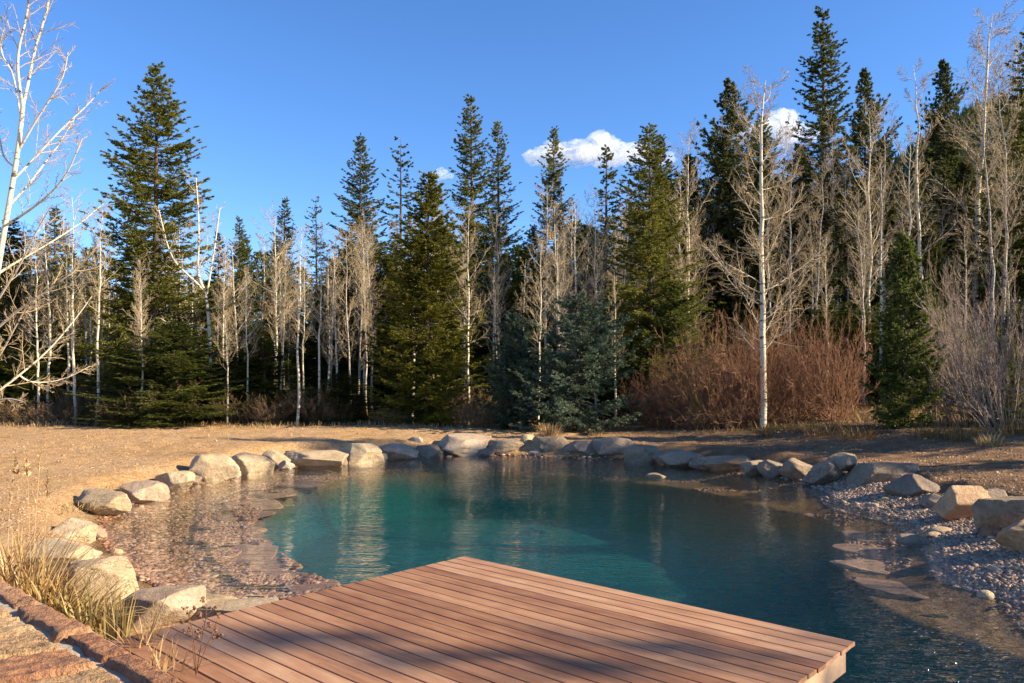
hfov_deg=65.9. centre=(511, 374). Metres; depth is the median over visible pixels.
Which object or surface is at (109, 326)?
aspen tree
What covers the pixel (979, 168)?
aspen tree
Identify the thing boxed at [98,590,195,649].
grass tuft
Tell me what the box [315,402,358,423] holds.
bare shrub
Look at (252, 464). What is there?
boulder
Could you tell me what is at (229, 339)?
spruce tree
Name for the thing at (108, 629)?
grass tuft
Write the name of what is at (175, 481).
boulder
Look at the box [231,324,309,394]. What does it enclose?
spruce tree
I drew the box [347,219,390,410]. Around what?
aspen tree
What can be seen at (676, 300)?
spruce tree
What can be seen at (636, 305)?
aspen tree
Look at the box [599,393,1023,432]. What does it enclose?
slope grass
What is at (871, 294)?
spruce tree
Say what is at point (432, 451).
boulder
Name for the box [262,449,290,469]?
boulder
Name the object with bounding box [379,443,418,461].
boulder
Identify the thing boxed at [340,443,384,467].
boulder
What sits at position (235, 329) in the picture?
aspen tree
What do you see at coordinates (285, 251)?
aspen tree
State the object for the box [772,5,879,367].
spruce tree
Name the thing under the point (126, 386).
spruce tree
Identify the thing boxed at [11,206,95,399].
spruce tree
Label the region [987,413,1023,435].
grass tuft
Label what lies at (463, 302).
aspen tree
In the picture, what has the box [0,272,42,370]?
spruce tree
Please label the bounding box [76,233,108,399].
aspen tree
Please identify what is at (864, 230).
aspen tree
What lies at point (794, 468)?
boulder
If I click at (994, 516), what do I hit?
boulder
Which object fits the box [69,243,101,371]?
aspen tree
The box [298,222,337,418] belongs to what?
aspen tree
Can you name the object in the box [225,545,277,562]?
ledge stone
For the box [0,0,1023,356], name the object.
sky
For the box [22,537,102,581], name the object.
boulder
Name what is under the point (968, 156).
spruce tree
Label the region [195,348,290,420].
spruce tree
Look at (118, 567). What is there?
boulder
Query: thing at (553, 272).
aspen tree
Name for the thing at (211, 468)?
boulder
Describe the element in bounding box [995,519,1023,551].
boulder
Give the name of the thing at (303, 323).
aspen tree
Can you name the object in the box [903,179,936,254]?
spruce tree
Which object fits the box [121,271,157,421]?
aspen tree
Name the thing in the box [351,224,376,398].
aspen tree
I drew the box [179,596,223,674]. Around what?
dead weed
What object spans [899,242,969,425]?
bare shrub
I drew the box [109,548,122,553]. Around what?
cobble
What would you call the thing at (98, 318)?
aspen tree
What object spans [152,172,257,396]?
aspen tree
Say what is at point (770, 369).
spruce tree
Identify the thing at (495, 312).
aspen tree
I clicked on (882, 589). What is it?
ledge stone
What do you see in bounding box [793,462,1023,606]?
gravel
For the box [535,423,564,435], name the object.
grass tuft
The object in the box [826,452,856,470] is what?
boulder
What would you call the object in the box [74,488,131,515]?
boulder
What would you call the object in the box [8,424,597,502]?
field straw
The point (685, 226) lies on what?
aspen tree
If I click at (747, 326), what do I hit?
spruce tree
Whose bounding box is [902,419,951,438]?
grass tuft
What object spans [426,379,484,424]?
bare shrub
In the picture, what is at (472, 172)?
spruce tree
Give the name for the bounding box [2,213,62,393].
aspen tree
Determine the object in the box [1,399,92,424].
bare shrub
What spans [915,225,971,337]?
spruce tree
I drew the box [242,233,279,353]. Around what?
aspen tree
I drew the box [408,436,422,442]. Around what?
boulder
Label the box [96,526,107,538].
boulder
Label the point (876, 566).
ledge stone
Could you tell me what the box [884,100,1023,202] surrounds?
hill
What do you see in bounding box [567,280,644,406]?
spruce tree
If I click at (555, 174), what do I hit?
spruce tree
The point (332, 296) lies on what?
aspen tree
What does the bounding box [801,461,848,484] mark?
boulder
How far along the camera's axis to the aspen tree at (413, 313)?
28.52 m
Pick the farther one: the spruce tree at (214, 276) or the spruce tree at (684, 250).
the spruce tree at (214, 276)
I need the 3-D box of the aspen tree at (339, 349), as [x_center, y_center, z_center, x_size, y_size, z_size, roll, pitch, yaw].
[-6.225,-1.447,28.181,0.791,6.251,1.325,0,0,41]
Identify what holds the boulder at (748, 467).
on the ground at (76, 480)
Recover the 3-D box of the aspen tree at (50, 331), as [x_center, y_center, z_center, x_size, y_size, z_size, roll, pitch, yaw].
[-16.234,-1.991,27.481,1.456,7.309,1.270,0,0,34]
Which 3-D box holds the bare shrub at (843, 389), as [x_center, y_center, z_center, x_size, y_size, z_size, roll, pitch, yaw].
[9.464,-0.374,23.723,3.285,4.338,4.200,0,0,25]
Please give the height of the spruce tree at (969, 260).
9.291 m
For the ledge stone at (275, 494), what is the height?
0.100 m
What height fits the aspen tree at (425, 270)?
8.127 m
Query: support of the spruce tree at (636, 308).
on the ground at (76, 480)
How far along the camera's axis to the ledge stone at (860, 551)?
10.31 m
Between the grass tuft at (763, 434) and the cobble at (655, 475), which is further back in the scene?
the grass tuft at (763, 434)
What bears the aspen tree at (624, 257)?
on the ground at (76, 480)
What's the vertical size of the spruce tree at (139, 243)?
13.290 m
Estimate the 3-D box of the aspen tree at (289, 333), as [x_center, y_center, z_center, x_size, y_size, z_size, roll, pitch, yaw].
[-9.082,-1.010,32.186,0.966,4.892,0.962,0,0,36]
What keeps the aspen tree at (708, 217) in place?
on the ground at (76, 480)
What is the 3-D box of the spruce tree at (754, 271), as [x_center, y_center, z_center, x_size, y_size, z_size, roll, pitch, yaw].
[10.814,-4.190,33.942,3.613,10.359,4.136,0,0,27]
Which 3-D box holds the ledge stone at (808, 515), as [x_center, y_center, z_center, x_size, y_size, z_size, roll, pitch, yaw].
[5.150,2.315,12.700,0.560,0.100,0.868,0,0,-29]
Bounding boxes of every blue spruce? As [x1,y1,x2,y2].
[474,311,550,430]
[507,292,652,434]
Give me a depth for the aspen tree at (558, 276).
28.18 m
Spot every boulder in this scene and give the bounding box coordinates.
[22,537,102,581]
[51,517,97,543]
[51,568,66,588]
[65,555,138,602]
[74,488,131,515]
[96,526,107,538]
[118,480,169,504]
[122,584,206,629]
[155,470,195,492]
[188,454,239,483]
[192,475,201,485]
[231,453,274,479]
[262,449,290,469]
[278,460,294,470]
[284,450,348,469]
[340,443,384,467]
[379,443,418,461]
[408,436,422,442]
[416,444,443,458]
[439,433,491,457]
[477,448,493,457]
[486,439,525,454]
[520,434,534,444]
[529,449,540,453]
[531,436,568,451]
[563,440,593,452]
[592,437,632,455]
[624,445,660,465]
[652,449,703,469]
[688,460,706,470]
[694,455,751,472]
[740,460,762,476]
[756,459,782,478]
[778,458,811,478]
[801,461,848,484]
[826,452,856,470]
[846,462,918,485]
[882,474,939,496]
[918,493,941,506]
[931,485,990,520]
[971,496,1023,537]
[986,488,1006,497]
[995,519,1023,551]
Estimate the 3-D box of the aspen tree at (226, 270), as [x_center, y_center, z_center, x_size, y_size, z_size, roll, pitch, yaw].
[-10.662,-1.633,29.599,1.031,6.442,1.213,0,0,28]
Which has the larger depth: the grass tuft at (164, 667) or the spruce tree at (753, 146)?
the spruce tree at (753, 146)
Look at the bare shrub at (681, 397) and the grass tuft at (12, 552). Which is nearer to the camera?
the grass tuft at (12, 552)
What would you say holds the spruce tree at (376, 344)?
on the ground at (76, 480)
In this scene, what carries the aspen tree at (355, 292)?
on the ground at (76, 480)
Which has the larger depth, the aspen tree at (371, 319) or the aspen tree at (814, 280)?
the aspen tree at (814, 280)
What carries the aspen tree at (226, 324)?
on the ground at (76, 480)
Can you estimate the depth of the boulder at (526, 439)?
21.02 m
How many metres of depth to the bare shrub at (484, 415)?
25.16 m
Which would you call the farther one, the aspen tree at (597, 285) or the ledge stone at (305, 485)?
the aspen tree at (597, 285)
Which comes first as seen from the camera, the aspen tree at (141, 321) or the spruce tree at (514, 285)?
the aspen tree at (141, 321)
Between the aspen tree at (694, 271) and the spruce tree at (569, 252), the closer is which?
the aspen tree at (694, 271)
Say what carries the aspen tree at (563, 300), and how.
on the ground at (76, 480)
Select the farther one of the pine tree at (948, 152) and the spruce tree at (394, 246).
the pine tree at (948, 152)
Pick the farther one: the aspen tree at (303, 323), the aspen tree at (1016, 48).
the aspen tree at (1016, 48)
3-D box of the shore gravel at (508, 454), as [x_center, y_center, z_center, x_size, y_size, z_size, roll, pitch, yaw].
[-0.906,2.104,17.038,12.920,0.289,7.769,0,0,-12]
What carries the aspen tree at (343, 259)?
on the ground at (76, 480)
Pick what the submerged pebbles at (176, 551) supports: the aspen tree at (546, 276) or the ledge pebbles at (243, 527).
the ledge pebbles at (243, 527)
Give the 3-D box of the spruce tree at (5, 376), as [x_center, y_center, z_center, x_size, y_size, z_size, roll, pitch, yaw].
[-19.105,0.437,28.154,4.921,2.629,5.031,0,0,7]
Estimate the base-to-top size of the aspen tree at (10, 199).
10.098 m
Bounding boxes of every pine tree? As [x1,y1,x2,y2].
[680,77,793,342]
[827,67,915,331]
[901,59,981,321]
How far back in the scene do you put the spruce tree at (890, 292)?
41.58 m
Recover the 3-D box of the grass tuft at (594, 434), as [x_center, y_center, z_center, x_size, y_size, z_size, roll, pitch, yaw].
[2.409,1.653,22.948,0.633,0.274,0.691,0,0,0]
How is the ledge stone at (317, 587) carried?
on the ground at (76, 480)
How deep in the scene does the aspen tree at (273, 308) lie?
30.93 m
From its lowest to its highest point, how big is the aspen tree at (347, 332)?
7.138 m
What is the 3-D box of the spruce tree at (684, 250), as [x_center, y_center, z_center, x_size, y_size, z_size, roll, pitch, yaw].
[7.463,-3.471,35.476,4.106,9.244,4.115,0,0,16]
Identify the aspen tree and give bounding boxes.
[0,0,115,410]
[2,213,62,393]
[2,229,34,326]
[18,240,62,420]
[26,214,65,418]
[30,243,59,384]
[37,233,65,349]
[52,221,91,415]
[53,188,98,422]
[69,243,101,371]
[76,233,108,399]
[80,206,120,424]
[86,238,122,390]
[89,283,124,381]
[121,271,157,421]
[125,246,154,388]
[151,218,199,348]
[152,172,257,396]
[174,256,207,347]
[198,297,233,361]
[207,235,258,354]
[208,272,240,424]
[211,246,243,362]
[216,295,238,356]
[232,265,265,422]
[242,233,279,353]
[243,203,309,379]
[254,277,274,357]
[263,263,287,386]
[268,259,292,391]
[270,239,299,389]
[279,291,297,385]
[283,223,316,425]
[284,251,315,389]
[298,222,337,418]
[314,257,347,407]
[319,223,350,404]
[322,248,354,419]
[325,221,362,382]
[327,228,360,389]
[337,238,373,389]
[344,252,374,391]
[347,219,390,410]
[347,258,378,414]
[348,201,387,401]
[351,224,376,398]
[352,233,384,379]
[352,264,373,412]
[387,216,402,251]
[398,220,421,415]
[400,191,461,393]
[444,200,496,424]
[451,234,484,385]
[452,247,476,392]
[477,207,522,360]
[477,237,507,366]
[484,273,502,366]
[514,257,533,363]
[520,232,557,419]
[523,178,576,390]
[529,221,579,422]
[541,202,572,357]
[544,249,565,346]
[544,265,574,414]
[549,222,577,350]
[552,249,572,384]
[558,204,583,377]
[560,197,599,408]
[573,211,605,410]
[578,182,610,418]
[587,249,607,333]
[590,226,612,396]
[601,212,624,307]
[603,271,626,422]
[606,211,640,289]
[607,179,641,317]
[628,252,643,355]
[635,207,676,356]
[661,118,728,342]
[663,206,714,326]
[663,255,699,346]
[670,178,706,308]
[672,231,710,336]
[689,65,830,426]
[691,150,725,310]
[699,195,719,337]
[722,121,749,266]
[749,182,785,337]
[764,137,817,398]
[791,187,835,328]
[796,150,847,340]
[796,169,829,331]
[805,107,857,330]
[809,231,840,397]
[815,128,850,282]
[826,148,868,307]
[827,93,904,343]
[836,177,881,404]
[844,173,867,330]
[848,101,922,334]
[850,201,882,391]
[859,158,906,395]
[886,130,932,330]
[888,57,961,332]
[905,0,1023,346]
[924,199,957,294]
[943,221,978,339]
[946,80,1023,348]
[973,45,1023,337]
[977,28,1023,322]
[994,227,1021,334]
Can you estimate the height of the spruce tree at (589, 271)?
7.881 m
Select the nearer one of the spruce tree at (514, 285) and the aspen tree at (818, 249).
the aspen tree at (818, 249)
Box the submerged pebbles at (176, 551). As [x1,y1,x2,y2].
[95,455,1023,631]
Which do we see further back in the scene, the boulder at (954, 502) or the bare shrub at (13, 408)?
the bare shrub at (13, 408)
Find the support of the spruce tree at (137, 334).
on the ground at (76, 480)
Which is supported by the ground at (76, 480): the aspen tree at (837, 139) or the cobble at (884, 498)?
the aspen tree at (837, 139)
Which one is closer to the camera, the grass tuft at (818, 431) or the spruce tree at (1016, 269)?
the grass tuft at (818, 431)
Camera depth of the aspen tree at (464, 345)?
31.90 m
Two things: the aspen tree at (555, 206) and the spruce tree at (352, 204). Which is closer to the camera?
the aspen tree at (555, 206)
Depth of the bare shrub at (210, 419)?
27.15 m
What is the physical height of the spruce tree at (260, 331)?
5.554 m
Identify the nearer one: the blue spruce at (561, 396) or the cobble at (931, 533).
the cobble at (931, 533)
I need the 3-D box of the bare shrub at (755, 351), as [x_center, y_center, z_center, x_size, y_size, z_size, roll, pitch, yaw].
[7.718,-0.608,25.260,5.098,5.129,3.987,0,0,-44]
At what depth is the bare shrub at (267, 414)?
26.42 m
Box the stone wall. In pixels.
[0,580,183,682]
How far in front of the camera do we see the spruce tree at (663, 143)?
36.03 m
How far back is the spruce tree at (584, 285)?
38.79 m
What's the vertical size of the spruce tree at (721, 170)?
14.460 m
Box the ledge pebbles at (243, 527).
[190,476,339,599]
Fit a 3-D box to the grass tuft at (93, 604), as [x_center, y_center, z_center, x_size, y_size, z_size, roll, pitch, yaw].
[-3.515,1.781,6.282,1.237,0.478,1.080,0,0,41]
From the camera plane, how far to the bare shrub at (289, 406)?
27.24 m
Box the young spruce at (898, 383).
[857,231,952,429]
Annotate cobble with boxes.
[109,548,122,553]
[646,473,665,478]
[864,503,878,506]
[880,497,890,500]
[896,534,931,544]
[925,531,940,536]
[928,526,951,531]
[972,550,986,554]
[977,590,993,600]
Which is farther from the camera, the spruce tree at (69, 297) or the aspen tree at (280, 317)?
the spruce tree at (69, 297)
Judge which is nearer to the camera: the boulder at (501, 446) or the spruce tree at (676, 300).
the boulder at (501, 446)
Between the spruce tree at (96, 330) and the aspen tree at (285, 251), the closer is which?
the aspen tree at (285, 251)
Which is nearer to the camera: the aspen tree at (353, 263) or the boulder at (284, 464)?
the boulder at (284, 464)
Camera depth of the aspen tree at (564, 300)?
29.79 m
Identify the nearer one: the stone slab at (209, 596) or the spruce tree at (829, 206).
the stone slab at (209, 596)
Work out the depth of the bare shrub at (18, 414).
26.41 m
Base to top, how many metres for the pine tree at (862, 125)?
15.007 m
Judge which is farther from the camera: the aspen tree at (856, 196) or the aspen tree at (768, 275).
the aspen tree at (856, 196)
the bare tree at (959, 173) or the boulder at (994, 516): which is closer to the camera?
the boulder at (994, 516)
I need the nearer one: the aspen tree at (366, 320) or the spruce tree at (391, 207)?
the aspen tree at (366, 320)
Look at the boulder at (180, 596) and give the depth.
6.46 m
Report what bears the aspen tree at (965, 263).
on the ground at (76, 480)
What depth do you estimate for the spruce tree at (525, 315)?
33.13 m
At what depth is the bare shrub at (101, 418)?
25.68 m
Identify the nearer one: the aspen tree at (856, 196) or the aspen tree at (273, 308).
the aspen tree at (273, 308)
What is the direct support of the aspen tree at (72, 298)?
on the ground at (76, 480)
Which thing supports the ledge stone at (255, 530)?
on the ground at (76, 480)
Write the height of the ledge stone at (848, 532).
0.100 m
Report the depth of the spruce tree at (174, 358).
25.92 m
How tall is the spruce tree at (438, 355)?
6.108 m
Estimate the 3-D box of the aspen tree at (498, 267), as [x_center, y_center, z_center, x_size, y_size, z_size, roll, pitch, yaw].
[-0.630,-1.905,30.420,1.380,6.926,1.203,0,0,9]
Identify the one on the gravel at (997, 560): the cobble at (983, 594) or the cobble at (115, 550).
the cobble at (983, 594)
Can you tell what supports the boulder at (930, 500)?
on the gravel at (997, 560)
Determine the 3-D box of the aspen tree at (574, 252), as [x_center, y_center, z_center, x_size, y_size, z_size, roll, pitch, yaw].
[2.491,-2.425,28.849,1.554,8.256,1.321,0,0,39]
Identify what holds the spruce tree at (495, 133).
on the ground at (76, 480)
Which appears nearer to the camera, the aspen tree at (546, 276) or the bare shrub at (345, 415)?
the bare shrub at (345, 415)
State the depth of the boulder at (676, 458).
18.10 m
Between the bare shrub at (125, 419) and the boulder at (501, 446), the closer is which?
the boulder at (501, 446)
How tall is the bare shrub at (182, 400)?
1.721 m
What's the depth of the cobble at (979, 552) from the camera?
8.90 m
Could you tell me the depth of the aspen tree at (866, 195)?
32.99 m
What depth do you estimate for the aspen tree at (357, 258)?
33.15 m
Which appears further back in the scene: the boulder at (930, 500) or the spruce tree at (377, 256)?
the spruce tree at (377, 256)
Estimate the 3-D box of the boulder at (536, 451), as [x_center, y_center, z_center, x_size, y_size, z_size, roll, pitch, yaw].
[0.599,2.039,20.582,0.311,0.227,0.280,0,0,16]
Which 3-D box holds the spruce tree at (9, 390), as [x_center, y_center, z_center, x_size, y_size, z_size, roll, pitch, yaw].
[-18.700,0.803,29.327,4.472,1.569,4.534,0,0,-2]
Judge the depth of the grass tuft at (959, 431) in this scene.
17.34 m
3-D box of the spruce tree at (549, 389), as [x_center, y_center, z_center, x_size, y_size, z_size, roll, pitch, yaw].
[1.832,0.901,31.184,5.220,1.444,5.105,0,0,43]
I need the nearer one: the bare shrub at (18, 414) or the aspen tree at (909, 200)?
the bare shrub at (18, 414)
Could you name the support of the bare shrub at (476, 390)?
on the ground at (76, 480)
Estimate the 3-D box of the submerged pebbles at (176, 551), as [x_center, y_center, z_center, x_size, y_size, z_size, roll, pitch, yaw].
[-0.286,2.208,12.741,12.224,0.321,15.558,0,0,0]
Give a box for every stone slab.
[190,597,278,620]
[206,593,238,600]
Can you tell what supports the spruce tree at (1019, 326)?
on the ground at (76, 480)
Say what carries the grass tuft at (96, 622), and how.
on the ground at (76, 480)
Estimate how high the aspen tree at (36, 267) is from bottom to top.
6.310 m
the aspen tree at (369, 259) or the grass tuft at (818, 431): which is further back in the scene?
the aspen tree at (369, 259)
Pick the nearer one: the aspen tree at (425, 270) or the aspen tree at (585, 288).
the aspen tree at (425, 270)
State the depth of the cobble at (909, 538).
9.98 m
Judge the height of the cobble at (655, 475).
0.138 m
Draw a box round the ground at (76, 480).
[0,316,1023,682]
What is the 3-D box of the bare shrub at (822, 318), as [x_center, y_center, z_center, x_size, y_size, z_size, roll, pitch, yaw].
[12.132,-0.956,30.706,3.882,4.155,3.968,0,0,22]
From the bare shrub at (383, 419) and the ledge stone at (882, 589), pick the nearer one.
the ledge stone at (882, 589)
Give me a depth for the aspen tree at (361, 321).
28.98 m
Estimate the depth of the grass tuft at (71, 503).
11.27 m
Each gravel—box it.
[116,452,838,517]
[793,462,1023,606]
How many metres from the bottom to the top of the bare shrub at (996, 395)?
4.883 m
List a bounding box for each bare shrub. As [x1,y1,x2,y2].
[0,395,41,421]
[0,395,57,422]
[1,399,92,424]
[36,376,113,422]
[84,395,139,425]
[100,389,169,425]
[115,380,203,422]
[191,375,245,420]
[192,385,270,424]
[222,397,276,424]
[234,400,288,423]
[247,393,302,424]
[265,390,319,423]
[270,381,343,423]
[293,396,339,424]
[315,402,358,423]
[370,406,408,425]
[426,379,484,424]
[444,404,495,427]
[447,387,511,424]
[459,396,512,428]
[613,358,700,427]
[631,312,758,430]
[668,291,809,433]
[695,279,826,424]
[723,305,857,422]
[768,292,886,424]
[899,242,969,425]
[899,293,1023,425]
[913,220,1023,432]
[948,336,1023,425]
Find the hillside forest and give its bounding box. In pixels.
[835,91,1023,224]
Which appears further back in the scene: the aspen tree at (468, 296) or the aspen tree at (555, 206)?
the aspen tree at (555, 206)
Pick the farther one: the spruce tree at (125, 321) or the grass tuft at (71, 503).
the spruce tree at (125, 321)
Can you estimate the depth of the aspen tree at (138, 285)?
26.88 m
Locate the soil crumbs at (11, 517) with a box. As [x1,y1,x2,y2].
[0,424,666,537]
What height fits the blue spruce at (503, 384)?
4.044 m
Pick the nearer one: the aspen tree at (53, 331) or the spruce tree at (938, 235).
the aspen tree at (53, 331)
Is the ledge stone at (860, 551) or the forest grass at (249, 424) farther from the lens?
the forest grass at (249, 424)
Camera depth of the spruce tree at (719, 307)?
34.85 m
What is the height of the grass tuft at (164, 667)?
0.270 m
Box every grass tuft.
[0,445,122,606]
[0,477,73,589]
[0,560,107,615]
[24,561,135,632]
[38,573,148,635]
[52,498,106,514]
[94,586,138,640]
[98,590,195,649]
[130,635,217,676]
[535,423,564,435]
[587,431,603,435]
[752,425,777,437]
[799,421,840,437]
[833,422,884,438]
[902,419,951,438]
[936,415,1000,441]
[968,429,1009,446]
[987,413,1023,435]
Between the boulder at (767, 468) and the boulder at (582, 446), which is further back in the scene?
the boulder at (582, 446)
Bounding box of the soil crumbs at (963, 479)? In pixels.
[578,408,1023,495]
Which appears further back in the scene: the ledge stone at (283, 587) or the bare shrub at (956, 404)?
the bare shrub at (956, 404)
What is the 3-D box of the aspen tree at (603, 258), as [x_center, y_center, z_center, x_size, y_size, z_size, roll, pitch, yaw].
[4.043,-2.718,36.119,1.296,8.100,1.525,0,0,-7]
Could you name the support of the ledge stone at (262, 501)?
on the ground at (76, 480)
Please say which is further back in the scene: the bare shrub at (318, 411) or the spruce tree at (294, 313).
the spruce tree at (294, 313)
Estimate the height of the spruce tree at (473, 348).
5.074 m
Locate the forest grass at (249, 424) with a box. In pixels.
[0,417,636,430]
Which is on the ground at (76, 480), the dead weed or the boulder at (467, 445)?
the boulder at (467, 445)
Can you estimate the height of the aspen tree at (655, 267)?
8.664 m
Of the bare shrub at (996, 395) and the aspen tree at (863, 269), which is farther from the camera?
the aspen tree at (863, 269)
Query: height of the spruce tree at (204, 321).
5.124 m
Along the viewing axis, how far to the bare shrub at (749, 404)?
23.74 m
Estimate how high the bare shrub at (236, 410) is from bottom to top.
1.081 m
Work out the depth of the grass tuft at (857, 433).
19.14 m
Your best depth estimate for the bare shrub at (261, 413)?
26.89 m
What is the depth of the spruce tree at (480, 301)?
40.80 m
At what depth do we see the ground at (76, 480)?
15.32 m
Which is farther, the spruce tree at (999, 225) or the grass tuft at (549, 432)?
the spruce tree at (999, 225)
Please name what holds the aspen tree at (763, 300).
on the ground at (76, 480)
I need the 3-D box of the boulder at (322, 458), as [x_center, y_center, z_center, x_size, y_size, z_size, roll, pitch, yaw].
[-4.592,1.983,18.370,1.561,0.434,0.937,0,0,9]
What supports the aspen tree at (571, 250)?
on the ground at (76, 480)
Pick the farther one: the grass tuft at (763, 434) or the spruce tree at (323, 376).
the spruce tree at (323, 376)
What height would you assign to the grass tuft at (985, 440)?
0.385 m
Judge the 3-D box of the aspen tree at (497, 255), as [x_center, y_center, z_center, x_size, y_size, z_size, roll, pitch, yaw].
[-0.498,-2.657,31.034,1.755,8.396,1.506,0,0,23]
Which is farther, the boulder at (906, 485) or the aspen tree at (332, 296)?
the aspen tree at (332, 296)
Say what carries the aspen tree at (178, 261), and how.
on the ground at (76, 480)
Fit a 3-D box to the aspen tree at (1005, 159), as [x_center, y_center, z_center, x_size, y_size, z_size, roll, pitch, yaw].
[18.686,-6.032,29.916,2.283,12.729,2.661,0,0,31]
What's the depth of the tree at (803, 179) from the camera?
34.46 m
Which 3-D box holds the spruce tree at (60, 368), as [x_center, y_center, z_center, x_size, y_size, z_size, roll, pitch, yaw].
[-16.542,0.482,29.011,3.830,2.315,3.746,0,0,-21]
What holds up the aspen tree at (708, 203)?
on the ground at (76, 480)
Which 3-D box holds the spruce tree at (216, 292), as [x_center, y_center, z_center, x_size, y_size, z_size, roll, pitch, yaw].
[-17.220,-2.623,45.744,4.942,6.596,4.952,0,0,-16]
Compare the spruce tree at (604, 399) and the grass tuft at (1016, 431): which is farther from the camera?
the spruce tree at (604, 399)
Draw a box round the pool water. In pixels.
[102,455,1023,682]
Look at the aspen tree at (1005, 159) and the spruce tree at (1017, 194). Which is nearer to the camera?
the aspen tree at (1005, 159)
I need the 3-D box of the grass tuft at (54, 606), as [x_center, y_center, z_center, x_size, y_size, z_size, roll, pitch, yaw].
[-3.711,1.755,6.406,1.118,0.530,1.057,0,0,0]
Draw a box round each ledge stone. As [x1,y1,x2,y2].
[209,524,266,534]
[216,510,275,521]
[219,538,272,546]
[223,499,283,510]
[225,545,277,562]
[240,571,308,589]
[247,558,302,572]
[252,492,296,498]
[276,480,325,488]
[285,579,339,596]
[803,513,815,518]
[828,558,889,574]
[832,543,889,557]
[839,529,877,543]
[851,576,928,599]
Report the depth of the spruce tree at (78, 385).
28.76 m
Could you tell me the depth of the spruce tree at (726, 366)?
32.11 m
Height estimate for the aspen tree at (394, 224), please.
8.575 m
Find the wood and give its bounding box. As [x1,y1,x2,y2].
[3,141,1023,368]
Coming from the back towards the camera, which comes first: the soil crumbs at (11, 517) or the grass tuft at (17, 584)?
the soil crumbs at (11, 517)
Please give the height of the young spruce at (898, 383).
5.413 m
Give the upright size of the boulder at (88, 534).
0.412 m
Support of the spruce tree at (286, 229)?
on the ground at (76, 480)
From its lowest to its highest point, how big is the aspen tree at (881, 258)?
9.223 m
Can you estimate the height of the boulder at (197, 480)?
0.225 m
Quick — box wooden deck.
[111,556,854,682]
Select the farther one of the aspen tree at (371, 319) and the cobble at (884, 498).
the aspen tree at (371, 319)
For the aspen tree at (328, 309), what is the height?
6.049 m
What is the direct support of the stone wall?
on the ground at (76, 480)
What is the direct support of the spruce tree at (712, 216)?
on the ground at (76, 480)
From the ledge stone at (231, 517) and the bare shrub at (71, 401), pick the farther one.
the bare shrub at (71, 401)
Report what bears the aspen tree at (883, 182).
on the ground at (76, 480)
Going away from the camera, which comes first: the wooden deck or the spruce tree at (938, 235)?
the wooden deck
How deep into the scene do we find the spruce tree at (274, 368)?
28.09 m
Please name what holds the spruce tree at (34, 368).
on the ground at (76, 480)
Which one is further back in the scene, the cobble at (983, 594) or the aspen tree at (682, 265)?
the aspen tree at (682, 265)
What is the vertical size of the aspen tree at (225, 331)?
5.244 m
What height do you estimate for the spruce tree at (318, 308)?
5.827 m
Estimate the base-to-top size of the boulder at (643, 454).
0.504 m
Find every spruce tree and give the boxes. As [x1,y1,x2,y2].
[0,220,85,399]
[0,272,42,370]
[0,340,126,420]
[0,360,36,413]
[0,376,33,417]
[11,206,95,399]
[18,357,107,418]
[41,269,121,387]
[44,380,111,417]
[64,61,241,396]
[66,319,267,428]
[67,343,210,422]
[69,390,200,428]
[75,289,116,381]
[92,289,138,394]
[94,303,188,377]
[158,374,238,422]
[170,296,231,362]
[179,361,282,421]
[186,272,249,342]
[195,231,234,367]
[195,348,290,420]
[202,309,253,362]
[213,215,261,363]
[222,337,315,421]
[224,276,320,394]
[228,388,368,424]
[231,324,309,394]
[256,197,310,384]
[260,289,320,375]
[279,328,343,399]
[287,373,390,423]
[293,196,332,389]
[300,239,379,399]
[300,285,351,388]
[316,133,392,381]
[325,240,423,403]
[339,253,441,403]
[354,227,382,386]
[355,232,422,401]
[360,170,499,425]
[370,136,434,376]
[384,269,475,397]
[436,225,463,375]
[436,290,495,402]
[438,94,513,392]
[447,277,487,367]
[449,365,548,418]
[469,121,532,365]
[472,253,540,380]
[503,260,600,400]
[512,224,556,365]
[523,125,582,377]
[534,383,601,415]
[553,234,608,400]
[556,229,585,348]
[560,253,604,376]
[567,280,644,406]
[578,144,630,324]
[580,122,725,416]
[586,379,643,414]
[589,358,668,413]
[602,275,670,397]
[614,279,725,422]
[625,153,746,345]
[626,134,705,355]
[652,194,722,391]
[684,242,752,365]
[691,177,735,375]
[697,345,748,402]
[702,166,746,247]
[713,309,795,396]
[719,158,807,352]
[725,113,807,352]
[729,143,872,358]
[733,135,770,318]
[734,339,797,402]
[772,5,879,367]
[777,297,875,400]
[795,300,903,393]
[802,216,876,346]
[803,148,849,312]
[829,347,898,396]
[835,228,894,352]
[853,279,977,392]
[871,146,926,319]
[871,236,922,343]
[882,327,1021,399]
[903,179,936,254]
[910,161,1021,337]
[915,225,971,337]
[916,209,959,326]
[951,143,988,331]
[951,165,1018,345]
[955,31,1023,344]
[966,179,1023,304]
[976,195,1023,349]
[981,249,1023,347]
[994,304,1023,372]
[999,160,1023,305]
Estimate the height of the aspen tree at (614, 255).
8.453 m
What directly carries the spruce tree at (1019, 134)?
on the ground at (76, 480)
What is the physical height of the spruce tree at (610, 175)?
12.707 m
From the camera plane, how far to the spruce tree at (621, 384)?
30.22 m
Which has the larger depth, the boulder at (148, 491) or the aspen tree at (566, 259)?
the aspen tree at (566, 259)
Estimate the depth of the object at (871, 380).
30.16 m
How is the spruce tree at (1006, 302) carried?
on the ground at (76, 480)
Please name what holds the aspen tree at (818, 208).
on the ground at (76, 480)
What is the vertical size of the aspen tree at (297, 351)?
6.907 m
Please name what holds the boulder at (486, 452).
on the ground at (76, 480)

